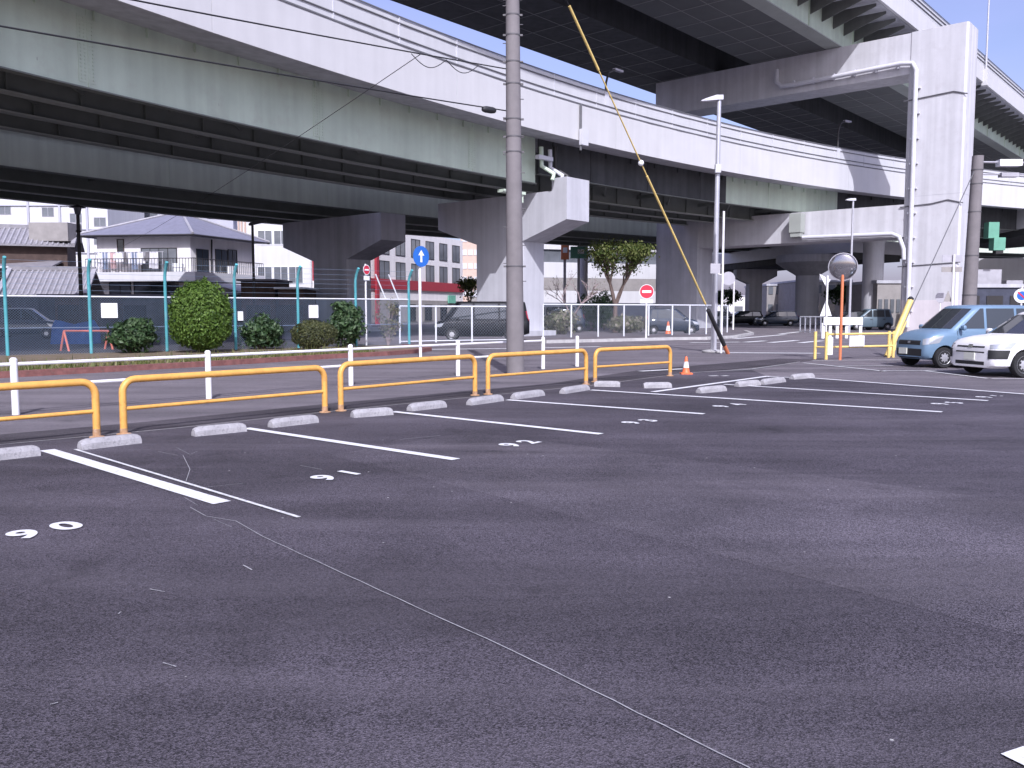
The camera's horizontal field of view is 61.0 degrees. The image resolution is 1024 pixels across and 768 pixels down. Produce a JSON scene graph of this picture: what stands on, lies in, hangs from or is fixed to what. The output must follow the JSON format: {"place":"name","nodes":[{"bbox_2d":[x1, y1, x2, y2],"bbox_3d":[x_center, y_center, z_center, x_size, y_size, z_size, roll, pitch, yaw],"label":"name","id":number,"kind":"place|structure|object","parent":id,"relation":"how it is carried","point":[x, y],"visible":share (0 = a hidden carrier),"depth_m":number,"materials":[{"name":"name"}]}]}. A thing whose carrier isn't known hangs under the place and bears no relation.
{"place":"outdoors","nodes":[
{"label":"outdoors","id":0,"kind":"place"},
{"bbox_2d":[107,294,172,330],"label":"shed","id":1,"kind":"structure","parent":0,"point":[138,312],"depth_m":65.74,"materials":[{"name":"metal"}]},
{"bbox_2d":[0,333,370,354],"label":"yard","id":2,"kind":"structure","parent":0,"point":[79,349],"depth_m":37.19,"materials":[{"name":"soil"}]},
{"bbox_2d":[0,308,53,338],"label":"parked car","id":3,"kind":"object","parent":2,"relation":"on","point":[28,323],"visible":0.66,"depth_m":47.25,"materials":[{"name":"blue metal"}]},
{"bbox_2d":[50,320,100,343],"bbox_3d":[-20.058,-2.402,39.989,1.800,1.100,1.100,0,5,0],"label":"tarpaulin","id":4,"kind":"object","parent":2,"relation":"on","point":[69,336],"visible":0.75,"depth_m":39.57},
{"bbox_2d":[69,204,85,322],"bbox_3d":[-24.642,-6.433,49.636,0.900,7.521,0.900,0,5,0],"label":"street lamp","id":5,"kind":"object","parent":2,"relation":"on","point":[77,208],"visible":0.97,"depth_m":49.50,"materials":[{"name":"black metal"}]},
{"bbox_2d":[0,345,418,370],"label":"planting bed","id":6,"kind":"object","parent":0,"point":[40,357],"visible":0.4,"depth_m":28.60,"materials":[{"name":"soil"}]},
{"bbox_2d":[101,317,165,352],"bbox_3d":[-12.906,-1.617,29.689,1.735,1.373,1.877,5,7,44],"label":"camellia bush","id":7,"kind":"object","parent":6,"relation":"on","point":[133,335],"visible":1,"depth_m":29.40,"materials":[{"name":"green plant"}]},
{"bbox_2d":[0,345,376,370],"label":"grass","id":8,"kind":"structure","parent":6,"relation":"on","point":[46,366],"depth_m":24.20,"materials":[{"name":"plant"}]},
{"bbox_2d":[168,276,234,351],"bbox_3d":[-10.708,-2.360,29.960,2.180,2.713,2.073,0,5,0],"label":"clipped hedge","id":9,"kind":"object","parent":6,"relation":"on","point":[196,305],"visible":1,"depth_m":29.44,"materials":[{"name":"green plant"}]},
{"bbox_2d":[0,256,412,355],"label":"chain link fence","id":10,"kind":"object","parent":6,"relation":"on","point":[89,311],"visible":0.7,"depth_m":30.54,"materials":[{"name":"metal"}]},
{"bbox_2d":[237,311,286,348],"bbox_3d":[-9.393,-1.972,32.639,1.718,1.500,1.548,4,6,39],"label":"camellia bush","id":11,"kind":"object","parent":6,"relation":"on","point":[260,332],"visible":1,"depth_m":32.39,"materials":[{"name":"green plant"}]},
{"bbox_2d":[290,319,337,349],"bbox_3d":[-7.327,-1.806,32.292,1.804,1.229,1.626,0,5,0],"label":"azalea bush","id":12,"kind":"object","parent":6,"relation":"on","point":[302,338],"visible":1,"depth_m":31.87,"materials":[{"name":"green plant"}]},
{"bbox_2d":[327,300,369,346],"bbox_3d":[-6.591,-2.292,34.410,1.543,2.095,1.770,-4,6,-41],"label":"camellia bush","id":13,"kind":"object","parent":6,"relation":"on","point":[345,319],"visible":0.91,"depth_m":34.10,"materials":[{"name":"green plant"}]},
{"bbox_2d":[372,298,403,344],"bbox_3d":[-5.178,-2.580,36.289,1.410,2.086,0.929,0,5,0],"label":"bare shrub","id":14,"kind":"object","parent":6,"relation":"on","point":[396,310],"visible":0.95,"depth_m":36.30,"materials":[{"name":"green plant"}]},
{"bbox_2d":[236,279,292,323],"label":"shed","id":15,"kind":"structure","parent":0,"point":[270,291],"depth_m":61.72,"materials":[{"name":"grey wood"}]},
{"bbox_2d":[274,287,318,332],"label":"shed","id":16,"kind":"structure","parent":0,"point":[286,292],"depth_m":60.77,"materials":[{"name":"grey metal"}]},
{"bbox_2d":[279,305,302,331],"bbox_3d":[-15.434,-4.581,60.818,1.700,1.900,0.030,0,5,0],"label":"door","id":17,"kind":"structure","parent":16,"relation":"in","point":[284,315],"depth_m":60.79,"materials":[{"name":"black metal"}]},
{"bbox_2d":[0,362,652,433],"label":"sidewalk","id":18,"kind":"structure","parent":0,"point":[109,415],"depth_m":14.92,"materials":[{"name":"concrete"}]},
{"bbox_2d":[0,336,578,414],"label":"guard rail","id":19,"kind":"object","parent":18,"relation":"on","point":[13,363],"visible":0.79,"depth_m":15.02,"materials":[{"name":"metal"}]},
{"bbox_2d":[503,0,525,372],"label":"utility pole","id":20,"kind":"object","parent":18,"relation":"on","point":[514,265],"visible":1,"depth_m":20.29,"materials":[{"name":"concrete"}]},
{"bbox_2d":[0,25,505,110],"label":"overhead cable","id":21,"kind":"object","parent":20,"relation":"attached to","point":[14,28],"visible":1,"depth_m":14.69,"materials":[{"name":"rubber"}]},
{"bbox_2d":[131,0,505,68],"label":"overhead cable","id":22,"kind":"object","parent":20,"relation":"attached to","point":[307,32],"visible":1,"depth_m":15.92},
{"bbox_2d":[566,0,729,353],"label":"guy wire","id":23,"kind":"object","parent":20,"relation":"attached to","point":[708,310],"visible":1,"depth_m":26.16,"materials":[{"name":"yellow plastic"}]},
{"bbox_2d":[283,212,405,331],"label":"bridge pier","id":24,"kind":"structure","parent":0,"point":[345,247],"depth_m":64.58,"materials":[{"name":"grey concrete"}]},
{"bbox_2d":[0,129,1023,258],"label":"viaduct","id":25,"kind":"object","parent":24,"relation":"on","point":[38,169],"visible":0.27,"depth_m":57.99,"materials":[{"name":"paint"}]},
{"bbox_2d":[0,359,817,444],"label":"asphalt strip","id":26,"kind":"object","parent":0,"point":[34,436],"visible":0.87,"depth_m":13.77,"materials":[{"name":"asphalt"}]},
{"bbox_2d":[335,354,478,411],"bbox_3d":[-1.617,-0.065,14.266,0.166,0.743,3.249,4,6,38],"label":"yellow barrier","id":27,"kind":"object","parent":26,"relation":"on","point":[345,365],"visible":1,"depth_m":13.98,"materials":[{"name":"metal"}]},
{"bbox_2d":[483,348,589,394],"bbox_3d":[0.541,-0.270,16.720,0.166,0.743,3.065,4,6,42],"label":"yellow barrier","id":28,"kind":"object","parent":26,"relation":"on","point":[490,357],"visible":0.98,"depth_m":16.52,"materials":[{"name":"metal"}]},
{"bbox_2d":[591,345,673,381],"bbox_3d":[2.709,-0.474,19.266,2.725,0.723,0.166,-4,6,-42],"label":"yellow barrier","id":29,"kind":"object","parent":26,"relation":"on","point":[598,350],"visible":0.93,"depth_m":19.16,"materials":[{"name":"metal"}]},
{"bbox_2d":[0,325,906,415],"bbox_3d":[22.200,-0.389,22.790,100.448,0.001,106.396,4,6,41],"label":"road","id":30,"kind":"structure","parent":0,"point":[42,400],"depth_m":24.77,"materials":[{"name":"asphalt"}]},
{"bbox_2d":[0,344,431,377],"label":"brick kerb","id":31,"kind":"structure","parent":30,"relation":"on","point":[62,371],"depth_m":23.44,"materials":[{"name":"brick"}]},
{"bbox_2d":[413,246,428,356],"bbox_3d":[-2.918,-2.600,27.703,0.134,3.550,0.660,4,7,43],"label":"road sign","id":32,"kind":"object","parent":30,"relation":"on","point":[421,256],"visible":0.93,"depth_m":27.65,"materials":[{"name":"metal"}]},
{"bbox_2d":[399,305,505,342],"bbox_3d":[-2.782,-2.897,41.956,5.898,1.761,0.406,-3,6,-30],"label":"fence","id":33,"kind":"object","parent":30,"relation":"on","point":[471,329],"visible":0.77,"depth_m":41.96,"materials":[{"name":"metal"}]},
{"bbox_2d":[434,301,529,339],"bbox_3d":[-1.549,-3.248,44.785,4.881,1.985,2.140,0,5,0],"label":"parked car","id":34,"kind":"object","parent":30,"relation":"on","point":[455,327],"visible":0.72,"depth_m":43.94,"materials":[{"name":"grey metal"}]},
{"bbox_2d":[545,330,753,342],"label":"kerb","id":35,"kind":"structure","parent":30,"relation":"on","point":[645,339],"depth_m":44.30,"materials":[{"name":"concrete"}]},
{"bbox_2d":[644,308,698,333],"bbox_3d":[10.334,-4.059,56.358,3.431,1.665,2.008,0,5,0],"label":"parked car","id":36,"kind":"object","parent":30,"relation":"on","point":[681,325],"visible":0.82,"depth_m":55.66,"materials":[{"name":"grey metal"}]},
{"bbox_2d":[701,95,724,352],"bbox_3d":[7.343,-5.762,31.595,0.961,9.200,0.828,3,6,35],"label":"street lamp","id":37,"kind":"object","parent":30,"relation":"on","point":[717,172],"visible":0.95,"depth_m":31.48,"materials":[{"name":"metal"}]},
{"bbox_2d":[710,211,734,352],"bbox_3d":[7.473,-3.591,30.839,0.885,5.000,0.110,0,5,0],"label":"sign pole","id":38,"kind":"object","parent":30,"relation":"on","point":[727,278],"visible":1,"depth_m":30.82,"materials":[{"name":"metal"}]},
{"bbox_2d":[754,311,798,325],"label":"parked car","id":39,"kind":"object","parent":30,"relation":"on","point":[788,318],"visible":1,"depth_m":86.96,"materials":[{"name":"black metal"}]},
{"bbox_2d":[821,317,862,337],"bbox_3d":[18.182,-3.096,47.899,2.482,1.160,0.182,-1,5,-13],"label":"white barricade","id":40,"kind":"object","parent":30,"relation":"on","point":[831,321],"visible":0.87,"depth_m":47.80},
{"bbox_2d":[850,309,893,329],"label":"parked car","id":41,"kind":"object","parent":30,"relation":"on","point":[881,319],"visible":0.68,"depth_m":68.60,"materials":[{"name":"metal"}]},
{"bbox_2d":[941,254,962,305],"bbox_3d":[28.160,-5.732,55.751,1.300,5.100,0.210,0,5,0],"label":"sign board","id":42,"kind":"object","parent":30,"relation":"on","point":[953,258],"visible":0.86,"depth_m":55.64,"materials":[{"name":"white paint"}]},
{"bbox_2d":[961,155,1023,304],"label":"utility pole","id":43,"kind":"object","parent":30,"relation":"on","point":[970,283],"visible":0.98,"depth_m":30.30,"materials":[{"name":"concrete"}]},
{"bbox_2d":[884,172,973,356],"bbox_3d":[14.239,-4.262,29.563,4.393,6.655,0.248,-3,6,-29],"label":"guy wire","id":44,"kind":"object","parent":43,"relation":"attached to","point":[902,322],"visible":0.79,"depth_m":29.07,"materials":[{"name":"yellow plastic"}]},
{"bbox_2d":[106,321,821,371],"bbox_3d":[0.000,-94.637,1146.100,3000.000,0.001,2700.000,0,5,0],"label":"ground","id":45,"kind":"structure","parent":0,"point":[428,327],"depth_m":76.03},
{"bbox_2d":[0,297,55,320],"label":"shed","id":46,"kind":"structure","parent":45,"relation":"on","point":[32,305],"depth_m":57.77,"materials":[{"name":"metal"}]},
{"bbox_2d":[0,222,84,280],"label":"tiled roof house","id":47,"kind":"structure","parent":45,"relation":"on","point":[48,243],"depth_m":75.91,"materials":[{"name":"grey wood"}]},
{"bbox_2d":[0,266,104,294],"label":"tiled roof house","id":48,"kind":"structure","parent":45,"relation":"on","point":[64,283],"depth_m":69.08,"materials":[{"name":"grey tile"}]},
{"bbox_2d":[0,199,143,271],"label":"apartment block","id":49,"kind":"structure","parent":45,"relation":"on","point":[18,212],"depth_m":118.51,"materials":[{"name":"grey concrete"}]},
{"bbox_2d":[36,294,126,332],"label":"shed","id":50,"kind":"structure","parent":45,"relation":"on","point":[73,308],"depth_m":59.80,"materials":[{"name":"grey"}]},
{"bbox_2d":[57,305,79,323],"bbox_3d":[-30.363,-4.498,59.821,1.700,1.900,0.030,0,5,0],"label":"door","id":51,"kind":"structure","parent":50,"relation":"in","point":[73,308],"depth_m":59.77,"materials":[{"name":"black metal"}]},
{"bbox_2d":[76,214,269,293],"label":"hip roofed house","id":52,"kind":"structure","parent":45,"relation":"on","point":[189,245],"depth_m":76.14,"materials":[{"name":"white paint"}]},
{"bbox_2d":[94,251,162,268],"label":"washing line","id":53,"kind":"object","parent":52,"relation":"on","point":[106,255],"visible":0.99,"depth_m":75.18,"materials":[{"name":"fabric"}]},
{"bbox_2d":[133,282,163,293],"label":"window","id":54,"kind":"structure","parent":52,"relation":"in","point":[152,286],"depth_m":76.08,"materials":[{"name":"black glass"}]},
{"bbox_2d":[141,248,177,271],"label":"window","id":55,"kind":"structure","parent":52,"relation":"in","point":[167,252],"depth_m":75.67,"materials":[{"name":"grey glass"}]},
{"bbox_2d":[249,219,267,319],"bbox_3d":[-15.845,-6.701,54.631,1.150,7.220,0.320,0,5,0],"label":"street lamp","id":56,"kind":"object","parent":45,"relation":"on","point":[253,223],"visible":0.84,"depth_m":54.46,"materials":[{"name":"black metal"}]},
{"bbox_2d":[237,221,312,287],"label":"office building","id":57,"kind":"structure","parent":45,"relation":"on","point":[278,259],"depth_m":95.19,"materials":[{"name":"paint"}]},
{"bbox_2d":[313,235,463,323],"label":"office building","id":58,"kind":"structure","parent":45,"relation":"on","point":[441,271],"depth_m":104.94,"materials":[{"name":"white paint"}]},
{"bbox_2d":[454,276,476,300],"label":"young tree","id":59,"kind":"object","parent":45,"relation":"on","point":[467,285],"visible":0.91,"depth_m":79.03,"materials":[{"name":"green plant"}]},
{"bbox_2d":[461,239,476,300],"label":"tower block","id":60,"kind":"structure","parent":45,"relation":"on","point":[469,259],"depth_m":188.40,"materials":[{"name":"grey concrete"}]},
{"bbox_2d":[544,308,580,333],"bbox_3d":[3.151,-4.074,56.852,2.250,1.782,2.163,4,6,42],"label":"bush","id":61,"kind":"object","parent":45,"relation":"on","point":[565,320],"visible":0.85,"depth_m":56.51,"materials":[{"name":"green plant"}]},
{"bbox_2d":[544,271,608,326],"bbox_3d":[4.426,-5.670,60.357,4.657,4.408,2.814,1,5,11],"label":"bare tree","id":62,"kind":"object","parent":45,"relation":"on","point":[585,299],"visible":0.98,"depth_m":59.52,"materials":[{"name":"green plant"}]},
{"bbox_2d":[570,246,587,307],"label":"shop sign","id":63,"kind":"object","parent":45,"relation":"on","point":[574,251],"visible":0.64,"depth_m":97.01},
{"bbox_2d":[577,288,610,330],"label":"bush","id":64,"kind":"object","parent":45,"relation":"on","point":[593,308],"visible":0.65,"depth_m":65.58,"materials":[{"name":"green plant"}]},
{"bbox_2d":[544,244,655,321],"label":"parking building","id":65,"kind":"structure","parent":45,"relation":"on","point":[553,264],"depth_m":120.35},
{"bbox_2d":[578,236,659,331],"bbox_3d":[7.682,-7.119,61.618,5.764,7.084,5.340,1,5,17],"label":"leafy tree","id":66,"kind":"object","parent":45,"relation":"on","point":[631,253],"visible":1,"depth_m":60.52,"materials":[{"name":"green plant"}]},
{"bbox_2d":[602,313,644,332],"bbox_3d":[8.025,-4.151,59.864,3.569,1.518,1.995,0,5,0],"label":"bush","id":67,"kind":"object","parent":45,"relation":"on","point":[618,324],"visible":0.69,"depth_m":59.55,"materials":[{"name":"green plant"}]},
{"bbox_2d":[723,311,762,324],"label":"parked car","id":68,"kind":"object","parent":45,"relation":"on","point":[744,317],"visible":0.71,"depth_m":90.96,"materials":[{"name":"black metal"}]},
{"bbox_2d":[733,269,776,312],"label":"bridge pier","id":69,"kind":"structure","parent":45,"relation":"on","point":[753,280],"depth_m":102.59,"materials":[{"name":"grey concrete"}]},
{"bbox_2d":[744,284,777,315],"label":"distant building","id":70,"kind":"structure","parent":45,"relation":"on","point":[769,298],"depth_m":149.35,"materials":[{"name":"grey concrete"}]},
{"bbox_2d":[776,254,835,324],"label":"bridge pier","id":71,"kind":"structure","parent":45,"relation":"on","point":[806,270],"depth_m":95.29,"materials":[{"name":"grey concrete"}]},
{"bbox_2d":[712,241,900,273],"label":"ramp","id":72,"kind":"structure","parent":71,"relation":"on","point":[759,259],"depth_m":99.49,"materials":[{"name":"concrete"}]},
{"bbox_2d":[770,280,852,320],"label":"distant building","id":73,"kind":"structure","parent":45,"relation":"on","point":[786,295],"depth_m":140.54,"materials":[{"name":"grey concrete"}]},
{"bbox_2d":[656,21,977,330],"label":"portal pier","id":74,"kind":"structure","parent":45,"relation":"on","point":[935,68],"depth_m":65.23,"materials":[{"name":"concrete"}]},
{"bbox_2d":[391,0,1023,172],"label":"deck","id":75,"kind":"structure","parent":74,"relation":"on","point":[646,45],"depth_m":68.40,"materials":[{"name":"grey concrete"}]},
{"bbox_2d":[845,280,900,326],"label":"distant building","id":76,"kind":"structure","parent":45,"relation":"on","point":[886,294],"depth_m":85.61,"materials":[{"name":"grey concrete"}]},
{"bbox_2d":[861,241,885,310],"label":"bridge pier","id":77,"kind":"structure","parent":45,"relation":"on","point":[873,261],"depth_m":86.61,"materials":[{"name":"concrete"}]},
{"bbox_2d":[0,0,1023,240],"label":"viaduct","id":78,"kind":"object","parent":77,"relation":"on","point":[83,92],"visible":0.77,"depth_m":41.39,"materials":[{"name":"paint"}]},
{"bbox_2d":[497,104,588,202],"bbox_3d":[1.641,-13.340,50.446,5.543,5.650,1.799,-2,5,-19],"label":"drain pipework","id":79,"kind":"object","parent":78,"relation":"attached to","point":[549,158],"visible":0.8,"depth_m":50.49,"materials":[{"name":"white metal"}]},
{"bbox_2d":[979,210,1023,248],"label":"ramp","id":80,"kind":"structure","parent":78,"relation":"attached to","point":[1014,239],"depth_m":88.92,"materials":[{"name":"metal"}]},
{"bbox_2d":[977,284,1023,305],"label":"warehouse","id":81,"kind":"structure","parent":45,"relation":"on","point":[995,294],"depth_m":74.60,"materials":[{"name":"grey concrete"}]},
{"bbox_2d":[978,269,1022,283],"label":"building","id":82,"kind":"structure","parent":45,"relation":"on","point":[989,276],"depth_m":84.69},
{"bbox_2d":[0,370,1023,767],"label":"parking lot","id":83,"kind":"structure","parent":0,"point":[286,654],"depth_m":4.30,"materials":[{"name":"asphalt"}]},
{"bbox_2d":[0,445,40,459],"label":"wheel stop","id":84,"kind":"object","parent":83,"relation":"on","point":[16,452],"visible":1,"depth_m":8.90,"materials":[{"name":"concrete"}]},
{"bbox_2d":[5,521,82,537],"bbox_3d":[-3.193,0.996,5.959,0.280,0.001,0.462,3,6,35],"label":"stall number","id":85,"kind":"object","parent":83,"relation":"on","point":[30,533],"visible":1,"depth_m":5.96,"materials":[{"name":"paint"}]},
{"bbox_2d":[0,379,102,437],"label":"yellow barrier","id":86,"kind":"object","parent":83,"relation":"on","point":[94,411],"visible":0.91,"depth_m":10.01,"materials":[{"name":"metal"}]},
{"bbox_2d":[77,434,141,449],"bbox_3d":[-4.475,0.636,9.688,0.125,0.112,0.667,4,6,40],"label":"wheel stop","id":87,"kind":"object","parent":83,"relation":"on","point":[104,441],"visible":1,"depth_m":9.63,"materials":[{"name":"concrete"}]},
{"bbox_2d":[40,449,229,503],"bbox_3d":[-3.643,0.818,8.095,3.780,0.001,0.157,5,7,43],"label":"stall line","id":88,"kind":"object","parent":83,"relation":"on","point":[205,497],"visible":0.98,"depth_m":7.82,"materials":[{"name":"paint"}]},
{"bbox_2d":[74,449,300,516],"bbox_3d":[-3.144,0.836,7.880,4.462,0.001,0.036,5,7,44],"label":"stall line","id":89,"kind":"object","parent":83,"relation":"on","point":[194,485],"visible":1,"depth_m":7.42,"materials":[{"name":"paint"}]},
{"bbox_2d":[191,423,246,436],"bbox_3d":[-3.591,0.553,10.682,0.659,0.112,0.125,-4,7,-43],"label":"wheel stop","id":90,"kind":"object","parent":83,"relation":"on","point":[207,430],"visible":1,"depth_m":10.62,"materials":[{"name":"concrete"}]},
{"bbox_2d":[116,365,330,434],"bbox_3d":[-3.751,0.164,11.723,0.166,0.713,3.194,4,6,40],"label":"yellow barrier","id":91,"kind":"object","parent":83,"relation":"on","point":[123,387],"visible":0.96,"depth_m":11.44,"materials":[{"name":"metal"}]},
{"bbox_2d":[268,414,318,427],"bbox_3d":[-2.884,0.484,11.498,0.125,0.112,0.720,4,6,41],"label":"wheel stop","id":92,"kind":"object","parent":83,"relation":"on","point":[291,421],"visible":1,"depth_m":11.43,"materials":[{"name":"concrete"}]},
{"bbox_2d":[247,428,459,459],"bbox_3d":[-1.985,0.661,9.962,3.689,0.001,0.127,4,6,40],"label":"stall line","id":93,"kind":"object","parent":83,"relation":"on","point":[371,446],"visible":0.98,"depth_m":9.76,"materials":[{"name":"paint"}]},
{"bbox_2d":[350,407,393,417],"bbox_3d":[-2.005,0.403,12.465,0.625,0.112,0.125,-3,6,-36],"label":"wheel stop","id":94,"kind":"object","parent":83,"relation":"on","point":[370,412],"visible":1,"depth_m":12.41,"materials":[{"name":"concrete"}]},
{"bbox_2d":[406,400,446,410],"bbox_3d":[-1.303,0.328,13.356,0.125,0.112,0.738,4,6,41],"label":"wheel stop","id":95,"kind":"object","parent":83,"relation":"on","point":[427,405],"visible":1,"depth_m":13.28,"materials":[{"name":"concrete"}]},
{"bbox_2d":[190,507,749,767],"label":"chalk line","id":96,"kind":"object","parent":83,"relation":"on","point":[522,655],"visible":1,"depth_m":3.69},
{"bbox_2d":[393,411,602,433],"bbox_3d":[-0.344,0.508,11.784,3.713,0.001,0.127,4,6,40],"label":"stall line","id":97,"kind":"object","parent":83,"relation":"on","point":[500,423],"visible":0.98,"depth_m":11.58,"materials":[{"name":"paint"}]},
{"bbox_2d":[332,432,1023,635],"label":"paving pass","id":98,"kind":"object","parent":83,"relation":"on","point":[957,555],"visible":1,"depth_m":6.46,"materials":[{"name":"asphalt"}]},
{"bbox_2d":[438,176,588,335],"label":"bridge pier","id":99,"kind":"structure","parent":0,"point":[561,208],"depth_m":53.67,"materials":[{"name":"concrete"}]},
{"bbox_2d":[545,331,748,339],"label":"pavement","id":100,"kind":"structure","parent":0,"point":[729,333],"depth_m":47.59,"materials":[{"name":"concrete"}]},
{"bbox_2d":[542,304,727,337],"bbox_3d":[8.414,-3.663,50.366,17.265,1.881,1.758,-5,7,-43],"label":"fence","id":101,"kind":"object","parent":100,"relation":"on","point":[624,318],"visible":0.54,"depth_m":48.23,"materials":[{"name":"metal"}]},
{"bbox_2d":[357,0,1023,294],"label":"sky","id":102,"kind":"structure","parent":0,"point":[1006,17],"materials":[{"name":"blue"}]},
{"bbox_2d":[753,354,1023,393],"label":"apron","id":103,"kind":"object","parent":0,"point":[883,363],"visible":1,"depth_m":21.00,"materials":[{"name":"concrete"}]},
{"bbox_2d":[828,253,857,359],"bbox_3d":[10.077,-2.366,26.594,0.860,3.268,0.202,2,5,19],"label":"traffic mirror","id":104,"kind":"object","parent":103,"relation":"on","point":[842,267],"visible":1,"depth_m":26.48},
{"bbox_2d":[813,331,895,359],"bbox_3d":[10.966,-1.235,27.512,3.074,0.860,0.451,-2,5,-17],"label":"yellow gate barrier","id":105,"kind":"object","parent":103,"relation":"on","point":[856,341],"visible":1,"depth_m":27.35,"materials":[{"name":"metal"}]},
{"bbox_2d":[896,305,1023,367],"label":"parked car","id":106,"kind":"object","parent":103,"relation":"on","point":[936,336],"visible":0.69,"depth_m":23.11,"materials":[{"name":"blue metal"}]},
{"bbox_2d":[950,312,1023,377],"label":"parked car","id":107,"kind":"object","parent":103,"relation":"on","point":[1001,346],"visible":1,"depth_m":19.94,"materials":[{"name":"white metal"}]},
{"bbox_2d":[983,222,1005,253],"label":"bearing housing","id":108,"kind":"object","parent":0,"point":[997,243],"visible":1,"depth_m":82.65,"materials":[{"name":"green metal"}]},
{"bbox_2d":[978,258,1023,283],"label":"ramp","id":109,"kind":"structure","parent":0,"point":[1012,268],"depth_m":106.66,"materials":[{"name":"concrete"}]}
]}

